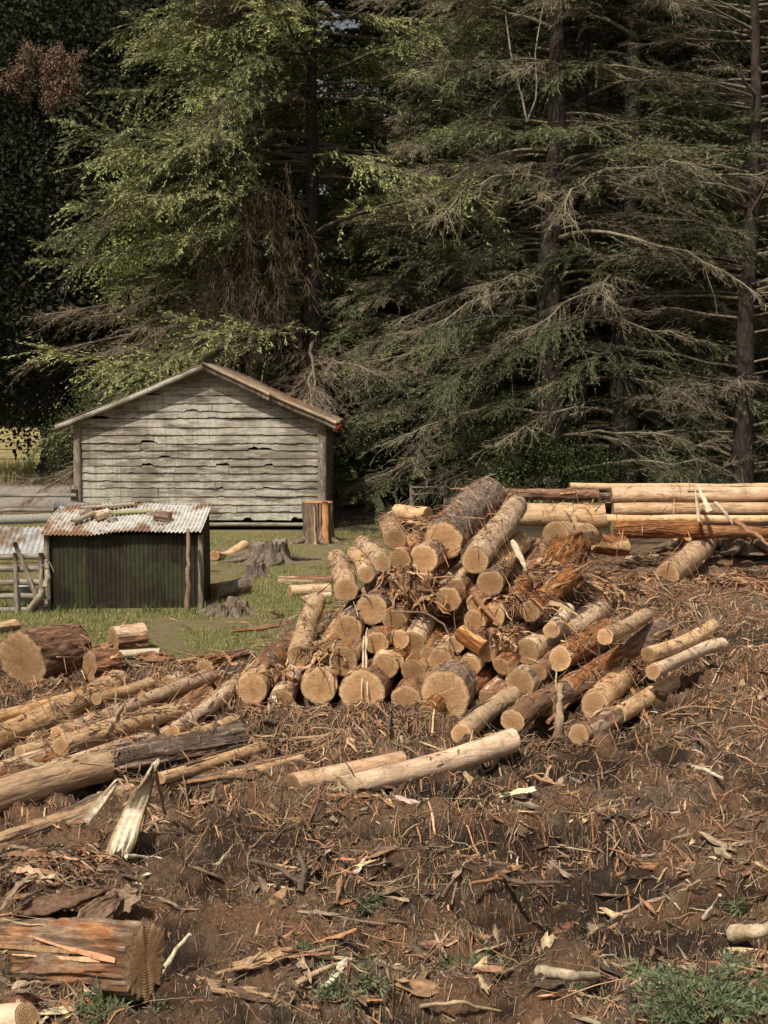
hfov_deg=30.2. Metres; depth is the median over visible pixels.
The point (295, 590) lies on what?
log
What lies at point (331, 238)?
conifer tree
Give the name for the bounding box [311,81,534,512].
conifer tree
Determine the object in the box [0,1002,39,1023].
split log
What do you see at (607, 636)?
log
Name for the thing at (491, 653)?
log
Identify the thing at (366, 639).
wood splinter
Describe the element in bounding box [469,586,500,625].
bark plank
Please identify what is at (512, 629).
bark tangle
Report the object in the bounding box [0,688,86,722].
log
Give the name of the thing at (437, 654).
log
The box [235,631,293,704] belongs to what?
log
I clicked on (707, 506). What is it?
split plank
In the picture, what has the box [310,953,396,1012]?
green sprig
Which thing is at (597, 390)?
conifer tree
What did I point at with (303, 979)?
broken branch
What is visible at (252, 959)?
broken branch
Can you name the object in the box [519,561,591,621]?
log
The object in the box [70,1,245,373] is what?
conifer tree
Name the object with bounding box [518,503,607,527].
log
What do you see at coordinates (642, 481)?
leafy shrub
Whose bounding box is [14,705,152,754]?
log
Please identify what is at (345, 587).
log
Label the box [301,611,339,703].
log
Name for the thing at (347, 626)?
log
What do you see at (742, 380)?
conifer tree
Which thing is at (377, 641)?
log
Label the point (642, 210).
conifer tree
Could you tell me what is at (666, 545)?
tree stump
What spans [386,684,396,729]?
wood splinter
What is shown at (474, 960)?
green sprig
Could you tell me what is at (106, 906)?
bark slab
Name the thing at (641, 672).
bark tangle
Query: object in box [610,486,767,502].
log
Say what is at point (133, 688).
log
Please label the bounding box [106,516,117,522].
stone
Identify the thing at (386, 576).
bark tangle
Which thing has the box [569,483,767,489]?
log
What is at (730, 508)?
log
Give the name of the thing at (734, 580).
bark tangle
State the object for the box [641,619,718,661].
log
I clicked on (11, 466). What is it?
dry field grass
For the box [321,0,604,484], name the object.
conifer tree
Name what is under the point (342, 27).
sky
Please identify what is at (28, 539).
iron lean to
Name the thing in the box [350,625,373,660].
log
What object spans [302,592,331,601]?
log
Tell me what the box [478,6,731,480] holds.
conifer tree
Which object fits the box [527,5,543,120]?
bare branch
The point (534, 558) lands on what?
log
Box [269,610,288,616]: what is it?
bark slab
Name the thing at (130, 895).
bark slab
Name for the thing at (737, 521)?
broken branch
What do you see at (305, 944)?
green sprig
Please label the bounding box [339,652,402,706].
log
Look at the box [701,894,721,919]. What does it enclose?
broken branch
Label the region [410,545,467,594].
log
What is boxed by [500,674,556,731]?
log
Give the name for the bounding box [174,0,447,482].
conifer tree
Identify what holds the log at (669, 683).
on the ground at (172, 632)
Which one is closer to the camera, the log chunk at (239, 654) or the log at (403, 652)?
the log at (403, 652)
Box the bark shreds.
[0,470,767,893]
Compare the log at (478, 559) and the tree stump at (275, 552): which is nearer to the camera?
the log at (478, 559)
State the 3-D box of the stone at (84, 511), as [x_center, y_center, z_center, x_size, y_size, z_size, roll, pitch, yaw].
[-4.124,0.017,19.674,0.207,0.141,0.165,0,5,0]
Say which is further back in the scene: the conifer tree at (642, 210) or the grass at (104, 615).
the conifer tree at (642, 210)
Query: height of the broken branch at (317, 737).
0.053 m
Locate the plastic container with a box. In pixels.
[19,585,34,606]
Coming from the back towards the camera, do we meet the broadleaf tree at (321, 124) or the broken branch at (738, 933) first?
the broadleaf tree at (321, 124)
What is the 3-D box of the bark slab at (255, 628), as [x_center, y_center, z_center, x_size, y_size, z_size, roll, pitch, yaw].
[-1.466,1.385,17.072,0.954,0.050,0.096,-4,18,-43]
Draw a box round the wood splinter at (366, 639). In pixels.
[365,628,367,697]
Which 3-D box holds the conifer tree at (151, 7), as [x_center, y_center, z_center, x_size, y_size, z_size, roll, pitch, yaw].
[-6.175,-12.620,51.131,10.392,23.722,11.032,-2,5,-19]
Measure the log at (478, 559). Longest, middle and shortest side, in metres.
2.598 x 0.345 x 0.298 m
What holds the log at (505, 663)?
on the log at (523, 678)
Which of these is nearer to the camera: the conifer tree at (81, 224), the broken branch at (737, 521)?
the broken branch at (737, 521)
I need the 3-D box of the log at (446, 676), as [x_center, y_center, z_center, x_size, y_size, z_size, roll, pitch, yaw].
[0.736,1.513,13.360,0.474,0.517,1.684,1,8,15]
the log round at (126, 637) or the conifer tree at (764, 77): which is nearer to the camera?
the log round at (126, 637)
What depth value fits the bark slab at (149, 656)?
15.08 m
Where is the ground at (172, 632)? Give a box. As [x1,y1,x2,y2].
[0,404,767,1023]
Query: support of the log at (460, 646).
on the log at (437, 654)
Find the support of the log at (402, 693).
on the ground at (172, 632)
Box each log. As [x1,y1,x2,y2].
[0,619,20,633]
[0,670,130,753]
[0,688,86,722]
[0,747,53,769]
[0,750,117,814]
[0,751,80,776]
[0,778,155,852]
[0,905,165,1001]
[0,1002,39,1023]
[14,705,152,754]
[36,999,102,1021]
[41,731,155,765]
[50,670,205,736]
[50,703,183,755]
[89,723,247,774]
[91,677,154,704]
[97,745,329,802]
[114,664,222,713]
[117,684,214,739]
[152,687,198,707]
[153,708,194,737]
[158,734,282,783]
[165,684,234,735]
[173,711,267,735]
[197,673,238,704]
[210,577,258,599]
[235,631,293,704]
[268,640,315,702]
[277,576,331,582]
[287,583,331,595]
[287,592,325,665]
[287,751,406,791]
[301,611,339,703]
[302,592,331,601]
[321,609,339,663]
[322,549,357,600]
[328,624,368,675]
[333,576,384,641]
[334,728,519,792]
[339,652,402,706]
[347,547,374,582]
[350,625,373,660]
[355,535,390,571]
[355,581,396,624]
[367,621,389,653]
[371,644,400,677]
[379,514,406,549]
[382,599,421,629]
[382,625,392,644]
[389,532,424,569]
[389,568,413,592]
[391,622,410,648]
[391,670,430,706]
[392,504,432,519]
[392,648,408,667]
[401,652,430,681]
[403,559,462,654]
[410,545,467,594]
[411,540,448,571]
[419,614,453,659]
[419,694,445,717]
[421,648,478,717]
[424,476,505,558]
[427,605,467,669]
[435,573,479,611]
[447,566,470,594]
[448,620,465,652]
[451,686,520,741]
[454,625,488,655]
[461,496,526,573]
[461,649,486,673]
[464,578,533,629]
[466,580,506,609]
[474,628,488,639]
[475,661,497,694]
[477,532,533,596]
[477,674,506,703]
[480,641,500,661]
[488,571,532,626]
[488,583,544,650]
[492,630,535,675]
[500,608,550,652]
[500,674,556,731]
[504,531,551,588]
[505,487,598,502]
[505,641,615,694]
[517,596,612,664]
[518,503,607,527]
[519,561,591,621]
[529,632,575,681]
[540,617,684,716]
[541,519,595,615]
[542,515,602,544]
[543,603,574,637]
[549,614,619,671]
[557,645,628,690]
[568,697,623,744]
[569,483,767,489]
[581,656,658,717]
[591,532,639,555]
[597,608,652,644]
[598,492,726,506]
[606,514,767,523]
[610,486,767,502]
[610,518,718,539]
[611,502,767,514]
[615,675,680,725]
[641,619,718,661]
[645,638,727,679]
[655,538,718,582]
[691,523,767,539]
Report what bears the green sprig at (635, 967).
on the ground at (172, 632)
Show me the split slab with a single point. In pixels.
(125, 835)
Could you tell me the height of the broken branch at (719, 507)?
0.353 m
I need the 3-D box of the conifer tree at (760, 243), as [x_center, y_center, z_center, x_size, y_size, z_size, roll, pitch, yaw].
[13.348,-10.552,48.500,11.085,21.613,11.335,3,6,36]
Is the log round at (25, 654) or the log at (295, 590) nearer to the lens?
the log round at (25, 654)
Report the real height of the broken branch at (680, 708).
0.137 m
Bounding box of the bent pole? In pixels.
[26,561,50,611]
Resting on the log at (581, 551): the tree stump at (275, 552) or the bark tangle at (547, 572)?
the bark tangle at (547, 572)
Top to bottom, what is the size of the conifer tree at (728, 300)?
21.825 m
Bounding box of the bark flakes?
[0,551,767,1023]
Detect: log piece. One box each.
[93,508,109,520]
[153,509,171,521]
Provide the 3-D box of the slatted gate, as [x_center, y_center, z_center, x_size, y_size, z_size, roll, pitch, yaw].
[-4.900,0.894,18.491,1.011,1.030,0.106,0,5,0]
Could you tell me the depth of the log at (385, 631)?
13.01 m
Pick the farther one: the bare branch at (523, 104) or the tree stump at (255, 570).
the bare branch at (523, 104)
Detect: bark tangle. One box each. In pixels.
[0,838,154,909]
[153,656,234,667]
[228,658,248,665]
[234,663,298,687]
[280,639,354,668]
[351,582,467,615]
[366,563,451,591]
[372,514,487,537]
[434,587,584,621]
[470,620,538,648]
[507,557,643,603]
[557,579,641,614]
[578,653,657,679]
[595,569,701,589]
[610,583,663,602]
[631,659,663,686]
[681,570,767,592]
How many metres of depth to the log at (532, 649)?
13.37 m
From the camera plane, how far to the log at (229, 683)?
13.21 m
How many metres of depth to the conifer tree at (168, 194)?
35.96 m
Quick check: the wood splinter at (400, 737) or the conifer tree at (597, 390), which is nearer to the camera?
the wood splinter at (400, 737)
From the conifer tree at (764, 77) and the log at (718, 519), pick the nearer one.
the log at (718, 519)
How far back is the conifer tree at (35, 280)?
129.27 m
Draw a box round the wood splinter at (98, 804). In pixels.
[77,779,118,827]
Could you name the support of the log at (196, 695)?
on the ground at (172, 632)
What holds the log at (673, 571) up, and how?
on the ground at (172, 632)
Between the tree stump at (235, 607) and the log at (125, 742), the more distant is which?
the tree stump at (235, 607)
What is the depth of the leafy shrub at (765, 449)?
38.10 m
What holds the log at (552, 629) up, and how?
on the log at (562, 652)
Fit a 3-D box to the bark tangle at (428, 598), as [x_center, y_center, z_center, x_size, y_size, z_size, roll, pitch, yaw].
[0.381,0.775,13.357,1.186,0.264,1.007,2,5,29]
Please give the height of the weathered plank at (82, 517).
0.149 m
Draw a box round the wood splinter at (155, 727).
[152,715,159,735]
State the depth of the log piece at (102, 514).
19.48 m
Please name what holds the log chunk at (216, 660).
on the ground at (172, 632)
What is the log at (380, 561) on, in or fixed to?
on the log at (365, 573)
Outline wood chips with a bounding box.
[0,478,767,1023]
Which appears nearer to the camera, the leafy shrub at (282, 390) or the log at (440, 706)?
the log at (440, 706)
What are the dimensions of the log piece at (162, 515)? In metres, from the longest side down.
0.244 x 0.161 x 0.160 m
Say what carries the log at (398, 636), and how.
on the log at (403, 652)
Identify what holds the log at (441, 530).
on the log at (444, 567)
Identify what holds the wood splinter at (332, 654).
hanging from the bark tangle at (315, 655)
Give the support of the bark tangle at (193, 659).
on the ground at (172, 632)
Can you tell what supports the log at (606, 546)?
on the ground at (172, 632)
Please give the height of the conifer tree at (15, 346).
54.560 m
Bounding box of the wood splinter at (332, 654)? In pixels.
[328,640,335,683]
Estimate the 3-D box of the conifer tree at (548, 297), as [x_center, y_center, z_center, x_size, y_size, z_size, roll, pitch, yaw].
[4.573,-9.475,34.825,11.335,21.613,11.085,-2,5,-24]
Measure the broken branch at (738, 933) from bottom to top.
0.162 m
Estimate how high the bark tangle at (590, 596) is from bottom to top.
0.316 m
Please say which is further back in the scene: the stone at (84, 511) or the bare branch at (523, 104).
the bare branch at (523, 104)
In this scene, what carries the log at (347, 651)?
on the log at (316, 686)
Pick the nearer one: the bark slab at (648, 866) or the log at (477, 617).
the bark slab at (648, 866)
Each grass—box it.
[0,455,73,484]
[0,515,414,665]
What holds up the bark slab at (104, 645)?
on the ground at (172, 632)
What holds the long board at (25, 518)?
on the ground at (172, 632)
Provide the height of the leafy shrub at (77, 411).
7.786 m
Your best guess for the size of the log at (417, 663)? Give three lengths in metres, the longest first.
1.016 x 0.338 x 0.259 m
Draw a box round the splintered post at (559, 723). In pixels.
[552,683,564,738]
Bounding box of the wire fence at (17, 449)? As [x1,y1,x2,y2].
[0,438,32,463]
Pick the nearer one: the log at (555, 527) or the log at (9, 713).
the log at (9, 713)
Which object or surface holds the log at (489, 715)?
on the ground at (172, 632)
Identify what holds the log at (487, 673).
on the log
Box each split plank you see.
[511,540,525,569]
[694,487,700,522]
[697,485,712,513]
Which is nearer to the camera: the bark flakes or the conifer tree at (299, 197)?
the bark flakes
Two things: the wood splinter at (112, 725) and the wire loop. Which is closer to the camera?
the wood splinter at (112, 725)
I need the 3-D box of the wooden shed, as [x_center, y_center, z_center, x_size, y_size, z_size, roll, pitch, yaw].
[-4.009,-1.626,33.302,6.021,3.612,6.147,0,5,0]
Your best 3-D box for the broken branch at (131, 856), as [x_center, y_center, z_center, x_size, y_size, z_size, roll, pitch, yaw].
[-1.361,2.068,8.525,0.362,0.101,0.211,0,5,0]
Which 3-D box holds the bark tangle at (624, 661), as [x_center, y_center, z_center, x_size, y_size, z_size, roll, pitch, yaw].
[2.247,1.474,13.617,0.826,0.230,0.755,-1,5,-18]
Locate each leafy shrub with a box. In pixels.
[17,308,171,430]
[23,363,135,488]
[53,317,218,443]
[166,335,300,398]
[323,347,459,499]
[385,365,491,491]
[403,418,507,506]
[437,389,608,502]
[509,329,638,476]
[514,427,637,507]
[588,403,705,492]
[601,331,764,470]
[646,440,755,483]
[723,402,767,501]
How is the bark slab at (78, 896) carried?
on the ground at (172, 632)
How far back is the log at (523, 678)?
12.89 m
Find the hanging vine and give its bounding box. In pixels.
[189,151,330,399]
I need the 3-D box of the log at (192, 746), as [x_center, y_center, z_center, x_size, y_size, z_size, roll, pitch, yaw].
[-1.566,1.846,10.855,1.526,0.344,0.302,-4,6,-40]
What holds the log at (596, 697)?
on the ground at (172, 632)
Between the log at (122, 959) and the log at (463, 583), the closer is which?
the log at (122, 959)
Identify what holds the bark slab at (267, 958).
on the ground at (172, 632)
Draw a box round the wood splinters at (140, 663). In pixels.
[0,477,767,869]
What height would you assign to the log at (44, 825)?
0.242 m
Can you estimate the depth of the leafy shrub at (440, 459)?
37.12 m
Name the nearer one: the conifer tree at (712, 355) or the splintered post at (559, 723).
the splintered post at (559, 723)
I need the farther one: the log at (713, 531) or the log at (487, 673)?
the log at (713, 531)
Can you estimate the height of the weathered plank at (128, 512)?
0.075 m
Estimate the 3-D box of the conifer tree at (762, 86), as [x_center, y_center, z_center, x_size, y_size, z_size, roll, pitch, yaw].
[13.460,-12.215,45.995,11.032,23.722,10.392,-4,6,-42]
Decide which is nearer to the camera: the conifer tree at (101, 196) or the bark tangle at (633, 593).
the bark tangle at (633, 593)
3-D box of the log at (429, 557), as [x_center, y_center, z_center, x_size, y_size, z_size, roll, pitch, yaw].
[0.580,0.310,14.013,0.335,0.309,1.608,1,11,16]
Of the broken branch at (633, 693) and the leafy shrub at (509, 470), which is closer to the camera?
the broken branch at (633, 693)
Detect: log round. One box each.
[0,617,97,685]
[108,620,153,649]
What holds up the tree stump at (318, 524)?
on the ground at (172, 632)
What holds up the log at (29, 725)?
on the ground at (172, 632)
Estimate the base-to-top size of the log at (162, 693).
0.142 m
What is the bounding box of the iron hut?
[40,502,210,608]
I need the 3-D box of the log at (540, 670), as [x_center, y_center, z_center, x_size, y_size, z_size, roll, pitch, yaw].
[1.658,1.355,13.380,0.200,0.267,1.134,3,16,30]
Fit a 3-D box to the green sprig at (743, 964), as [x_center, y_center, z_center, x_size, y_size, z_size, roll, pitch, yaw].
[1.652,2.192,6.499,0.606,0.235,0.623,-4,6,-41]
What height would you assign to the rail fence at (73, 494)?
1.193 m
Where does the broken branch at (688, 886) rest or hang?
on the ground at (172, 632)
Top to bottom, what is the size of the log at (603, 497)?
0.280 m
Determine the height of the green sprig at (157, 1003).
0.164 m
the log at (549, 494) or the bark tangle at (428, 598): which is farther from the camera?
the log at (549, 494)
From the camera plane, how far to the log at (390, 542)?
13.34 m
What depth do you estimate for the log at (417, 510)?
18.37 m
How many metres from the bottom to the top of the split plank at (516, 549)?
0.275 m
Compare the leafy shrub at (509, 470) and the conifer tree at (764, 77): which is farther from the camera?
the conifer tree at (764, 77)
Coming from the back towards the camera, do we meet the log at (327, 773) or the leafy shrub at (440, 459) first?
the leafy shrub at (440, 459)
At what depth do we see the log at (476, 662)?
12.93 m
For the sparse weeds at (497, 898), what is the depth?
7.88 m
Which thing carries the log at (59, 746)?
on the log at (162, 729)
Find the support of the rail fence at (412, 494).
on the ground at (172, 632)
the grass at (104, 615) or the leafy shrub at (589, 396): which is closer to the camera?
the grass at (104, 615)
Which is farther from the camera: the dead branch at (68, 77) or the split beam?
the dead branch at (68, 77)
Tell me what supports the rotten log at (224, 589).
on the ground at (172, 632)
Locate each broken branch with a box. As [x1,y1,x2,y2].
[124,854,161,859]
[143,771,166,832]
[162,933,190,974]
[185,951,262,978]
[189,999,318,1009]
[249,857,326,897]
[288,734,328,740]
[294,952,385,986]
[296,849,306,893]
[398,611,457,654]
[419,1000,500,1011]
[469,877,569,887]
[496,870,560,884]
[534,965,600,980]
[546,702,570,723]
[624,851,660,857]
[625,983,637,1023]
[630,688,650,719]
[650,879,700,901]
[661,705,739,715]
[688,764,722,779]
[689,590,718,600]
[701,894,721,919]
[713,501,733,524]
[726,921,767,943]
[732,517,767,545]
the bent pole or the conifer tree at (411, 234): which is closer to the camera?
the bent pole
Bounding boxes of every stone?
[79,508,91,514]
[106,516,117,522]
[145,511,153,515]
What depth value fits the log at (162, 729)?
11.66 m
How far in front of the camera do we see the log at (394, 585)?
13.20 m
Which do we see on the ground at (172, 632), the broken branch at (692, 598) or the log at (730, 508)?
the broken branch at (692, 598)
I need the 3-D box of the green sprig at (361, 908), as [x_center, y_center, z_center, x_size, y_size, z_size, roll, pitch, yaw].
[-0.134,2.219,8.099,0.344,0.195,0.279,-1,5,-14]
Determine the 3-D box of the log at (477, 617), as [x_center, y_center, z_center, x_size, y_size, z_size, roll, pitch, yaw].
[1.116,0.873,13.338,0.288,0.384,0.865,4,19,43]
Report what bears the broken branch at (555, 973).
on the ground at (172, 632)
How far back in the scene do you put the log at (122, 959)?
6.55 m
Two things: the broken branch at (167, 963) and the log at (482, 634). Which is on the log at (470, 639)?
the log at (482, 634)
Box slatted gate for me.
[0,542,46,612]
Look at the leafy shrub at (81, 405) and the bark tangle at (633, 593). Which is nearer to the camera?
the bark tangle at (633, 593)
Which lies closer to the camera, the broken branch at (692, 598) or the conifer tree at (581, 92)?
the broken branch at (692, 598)
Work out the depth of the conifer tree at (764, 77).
44.26 m
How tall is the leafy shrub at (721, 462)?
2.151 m
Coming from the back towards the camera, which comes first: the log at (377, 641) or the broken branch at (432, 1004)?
the log at (377, 641)
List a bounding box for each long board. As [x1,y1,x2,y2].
[0,513,51,524]
[54,502,117,511]
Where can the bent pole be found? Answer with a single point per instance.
(36, 601)
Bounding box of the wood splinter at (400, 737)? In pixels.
[391,689,403,742]
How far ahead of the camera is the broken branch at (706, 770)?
10.49 m
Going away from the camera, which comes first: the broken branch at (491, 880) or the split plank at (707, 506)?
the broken branch at (491, 880)
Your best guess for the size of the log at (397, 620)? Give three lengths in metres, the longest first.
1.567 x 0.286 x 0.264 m
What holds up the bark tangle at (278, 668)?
on the log at (254, 692)
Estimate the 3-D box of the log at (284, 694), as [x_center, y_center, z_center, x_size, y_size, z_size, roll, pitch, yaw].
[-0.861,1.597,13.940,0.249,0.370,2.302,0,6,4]
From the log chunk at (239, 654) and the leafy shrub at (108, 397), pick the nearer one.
the log chunk at (239, 654)
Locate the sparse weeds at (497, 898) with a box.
[15,714,766,1023]
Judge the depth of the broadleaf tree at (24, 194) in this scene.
44.84 m
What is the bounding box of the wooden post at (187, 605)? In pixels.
[184,529,191,610]
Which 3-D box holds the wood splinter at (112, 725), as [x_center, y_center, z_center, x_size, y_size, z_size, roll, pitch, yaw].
[-2.070,1.604,10.871,0.065,0.412,0.662,-2,5,-22]
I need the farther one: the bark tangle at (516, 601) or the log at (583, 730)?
the bark tangle at (516, 601)
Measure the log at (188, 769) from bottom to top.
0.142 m
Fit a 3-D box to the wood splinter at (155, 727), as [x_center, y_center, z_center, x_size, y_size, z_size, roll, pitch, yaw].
[-1.810,1.686,11.228,0.054,0.290,0.527,0,5,-4]
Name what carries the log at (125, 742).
on the ground at (172, 632)
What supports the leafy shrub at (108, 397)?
on the ground at (172, 632)
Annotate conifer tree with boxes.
[0,0,112,426]
[0,0,535,514]
[0,13,40,425]
[1,3,42,423]
[6,0,190,433]
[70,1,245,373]
[80,0,340,408]
[154,6,364,381]
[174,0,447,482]
[222,1,357,317]
[267,106,489,503]
[293,14,433,458]
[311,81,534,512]
[320,0,603,494]
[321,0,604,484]
[329,0,767,507]
[329,9,444,472]
[337,0,639,471]
[362,0,767,509]
[388,0,767,511]
[393,0,607,450]
[394,0,684,482]
[415,241,590,506]
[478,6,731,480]
[497,0,767,482]
[516,21,681,473]
[517,0,767,482]
[538,0,767,501]
[591,0,767,483]
[600,0,767,479]
[604,201,767,501]
[652,0,767,479]
[661,13,767,456]
[674,47,767,450]
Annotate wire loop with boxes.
[39,562,53,584]
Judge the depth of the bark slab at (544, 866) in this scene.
8.87 m
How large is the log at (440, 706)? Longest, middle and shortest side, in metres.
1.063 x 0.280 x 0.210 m
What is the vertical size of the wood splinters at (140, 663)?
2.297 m
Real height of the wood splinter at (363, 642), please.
0.606 m
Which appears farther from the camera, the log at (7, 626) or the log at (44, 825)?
the log at (7, 626)
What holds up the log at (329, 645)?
on the log at (316, 686)
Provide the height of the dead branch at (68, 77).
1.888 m
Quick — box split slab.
[106,759,159,859]
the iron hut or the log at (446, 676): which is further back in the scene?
the iron hut
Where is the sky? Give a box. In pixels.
[295,1,411,332]
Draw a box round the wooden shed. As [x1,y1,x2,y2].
[54,362,344,529]
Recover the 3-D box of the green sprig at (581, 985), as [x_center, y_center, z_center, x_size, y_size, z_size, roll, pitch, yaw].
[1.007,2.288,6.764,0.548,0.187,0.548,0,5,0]
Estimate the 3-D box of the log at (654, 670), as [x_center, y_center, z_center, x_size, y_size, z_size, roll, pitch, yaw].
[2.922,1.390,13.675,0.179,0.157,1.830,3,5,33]
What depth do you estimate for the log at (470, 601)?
13.14 m
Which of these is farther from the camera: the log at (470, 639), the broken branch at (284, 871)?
the log at (470, 639)
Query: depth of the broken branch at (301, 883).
8.15 m
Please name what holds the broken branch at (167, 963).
on the ground at (172, 632)
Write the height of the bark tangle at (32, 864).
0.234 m
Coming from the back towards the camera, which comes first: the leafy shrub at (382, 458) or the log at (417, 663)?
the leafy shrub at (382, 458)
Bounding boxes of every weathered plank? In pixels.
[70,511,93,523]
[80,502,134,508]
[110,509,152,514]
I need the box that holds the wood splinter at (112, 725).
[105,704,123,735]
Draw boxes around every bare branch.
[504,10,527,121]
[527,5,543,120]
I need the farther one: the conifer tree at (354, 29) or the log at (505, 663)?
the conifer tree at (354, 29)
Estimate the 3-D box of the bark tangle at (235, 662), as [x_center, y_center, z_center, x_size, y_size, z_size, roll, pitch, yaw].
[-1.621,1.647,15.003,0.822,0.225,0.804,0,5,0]
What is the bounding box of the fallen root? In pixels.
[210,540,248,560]
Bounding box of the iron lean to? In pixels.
[0,526,48,600]
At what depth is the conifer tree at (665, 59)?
37.28 m
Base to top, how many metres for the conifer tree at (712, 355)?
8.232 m
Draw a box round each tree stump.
[188,596,260,618]
[221,536,320,566]
[238,560,273,579]
[287,501,349,545]
[654,537,719,553]
[716,538,767,556]
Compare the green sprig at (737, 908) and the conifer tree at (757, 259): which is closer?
the green sprig at (737, 908)
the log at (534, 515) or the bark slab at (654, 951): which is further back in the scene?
the log at (534, 515)
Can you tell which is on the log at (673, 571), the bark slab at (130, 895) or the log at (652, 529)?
the log at (652, 529)
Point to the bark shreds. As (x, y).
(352, 714)
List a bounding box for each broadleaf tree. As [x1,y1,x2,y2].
[0,0,278,478]
[71,1,425,448]
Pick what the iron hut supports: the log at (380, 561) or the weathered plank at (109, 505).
the weathered plank at (109, 505)
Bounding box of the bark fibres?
[0,643,767,1023]
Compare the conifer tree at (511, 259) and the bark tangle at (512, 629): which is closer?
the bark tangle at (512, 629)
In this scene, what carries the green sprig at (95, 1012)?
on the ground at (172, 632)
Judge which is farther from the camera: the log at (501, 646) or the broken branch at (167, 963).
the log at (501, 646)
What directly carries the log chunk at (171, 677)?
on the ground at (172, 632)
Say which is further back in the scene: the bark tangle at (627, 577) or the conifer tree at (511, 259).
the conifer tree at (511, 259)
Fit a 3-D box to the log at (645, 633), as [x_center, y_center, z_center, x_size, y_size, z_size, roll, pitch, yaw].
[2.195,1.433,13.700,0.325,0.403,2.806,3,14,35]
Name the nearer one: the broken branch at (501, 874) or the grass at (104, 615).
the broken branch at (501, 874)
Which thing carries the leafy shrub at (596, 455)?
on the ground at (172, 632)
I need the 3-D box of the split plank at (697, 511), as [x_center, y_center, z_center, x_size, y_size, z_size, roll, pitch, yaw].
[5.112,-0.121,23.210,0.070,0.541,0.717,1,5,7]
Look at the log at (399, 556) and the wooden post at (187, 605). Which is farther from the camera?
the wooden post at (187, 605)
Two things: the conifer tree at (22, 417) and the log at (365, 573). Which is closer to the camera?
the log at (365, 573)
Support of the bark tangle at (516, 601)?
on the log at (501, 646)
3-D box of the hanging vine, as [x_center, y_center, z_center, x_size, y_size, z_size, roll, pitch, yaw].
[-3.235,-4.966,36.312,4.083,8.370,2.642,0,5,0]
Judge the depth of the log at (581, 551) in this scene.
15.75 m
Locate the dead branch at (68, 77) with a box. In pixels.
[0,34,90,116]
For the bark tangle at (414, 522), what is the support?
on the log at (441, 530)
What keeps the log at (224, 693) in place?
on the ground at (172, 632)
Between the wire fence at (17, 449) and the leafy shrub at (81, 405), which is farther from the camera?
the wire fence at (17, 449)
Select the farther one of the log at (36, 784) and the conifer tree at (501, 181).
the conifer tree at (501, 181)
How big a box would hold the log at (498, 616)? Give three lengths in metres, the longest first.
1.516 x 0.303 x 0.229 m
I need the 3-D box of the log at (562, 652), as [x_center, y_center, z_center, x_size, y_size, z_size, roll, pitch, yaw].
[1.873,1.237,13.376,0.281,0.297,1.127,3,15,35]
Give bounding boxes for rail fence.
[0,489,77,512]
[409,482,447,508]
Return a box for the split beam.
[119,648,160,657]
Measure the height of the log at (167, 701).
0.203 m
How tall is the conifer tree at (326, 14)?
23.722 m
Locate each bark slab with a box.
[11,884,110,918]
[77,891,123,917]
[92,642,112,649]
[105,883,142,916]
[135,651,174,662]
[195,977,270,996]
[229,947,292,971]
[230,621,291,631]
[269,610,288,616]
[541,861,584,869]
[634,860,765,870]
[647,945,664,968]
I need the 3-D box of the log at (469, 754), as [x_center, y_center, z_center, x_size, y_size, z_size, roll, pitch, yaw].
[0.351,1.922,10.649,1.875,0.298,0.217,-5,7,-44]
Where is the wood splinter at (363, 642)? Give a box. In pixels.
[361,636,364,699]
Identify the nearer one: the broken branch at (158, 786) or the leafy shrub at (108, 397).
the broken branch at (158, 786)
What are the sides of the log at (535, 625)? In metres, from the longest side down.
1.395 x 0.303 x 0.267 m
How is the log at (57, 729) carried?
on the ground at (172, 632)
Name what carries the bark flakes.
on the ground at (172, 632)
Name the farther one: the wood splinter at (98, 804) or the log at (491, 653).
the log at (491, 653)
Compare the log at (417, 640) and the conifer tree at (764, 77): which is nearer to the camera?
the log at (417, 640)
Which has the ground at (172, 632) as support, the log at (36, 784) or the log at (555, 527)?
the log at (36, 784)
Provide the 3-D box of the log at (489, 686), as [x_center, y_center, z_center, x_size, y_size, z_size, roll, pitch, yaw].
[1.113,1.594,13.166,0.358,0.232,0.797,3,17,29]
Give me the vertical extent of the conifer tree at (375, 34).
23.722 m
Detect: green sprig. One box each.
[68,974,135,1023]
[134,992,172,1013]
[266,937,322,965]
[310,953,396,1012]
[333,883,391,914]
[417,945,510,983]
[552,964,646,999]
[612,954,682,984]
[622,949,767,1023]
[685,946,767,1013]
[719,892,767,917]
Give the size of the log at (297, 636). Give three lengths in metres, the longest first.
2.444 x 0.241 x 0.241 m
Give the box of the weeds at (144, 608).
[3,597,226,614]
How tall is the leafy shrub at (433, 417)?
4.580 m
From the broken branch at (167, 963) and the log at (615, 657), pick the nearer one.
the broken branch at (167, 963)
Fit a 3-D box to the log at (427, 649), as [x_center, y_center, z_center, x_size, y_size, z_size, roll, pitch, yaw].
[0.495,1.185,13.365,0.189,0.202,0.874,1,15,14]
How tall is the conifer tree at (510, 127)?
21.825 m
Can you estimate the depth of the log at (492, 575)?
13.44 m
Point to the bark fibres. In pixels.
(286, 941)
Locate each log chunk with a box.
[81,648,124,681]
[161,668,185,685]
[197,653,231,670]
[222,642,255,663]

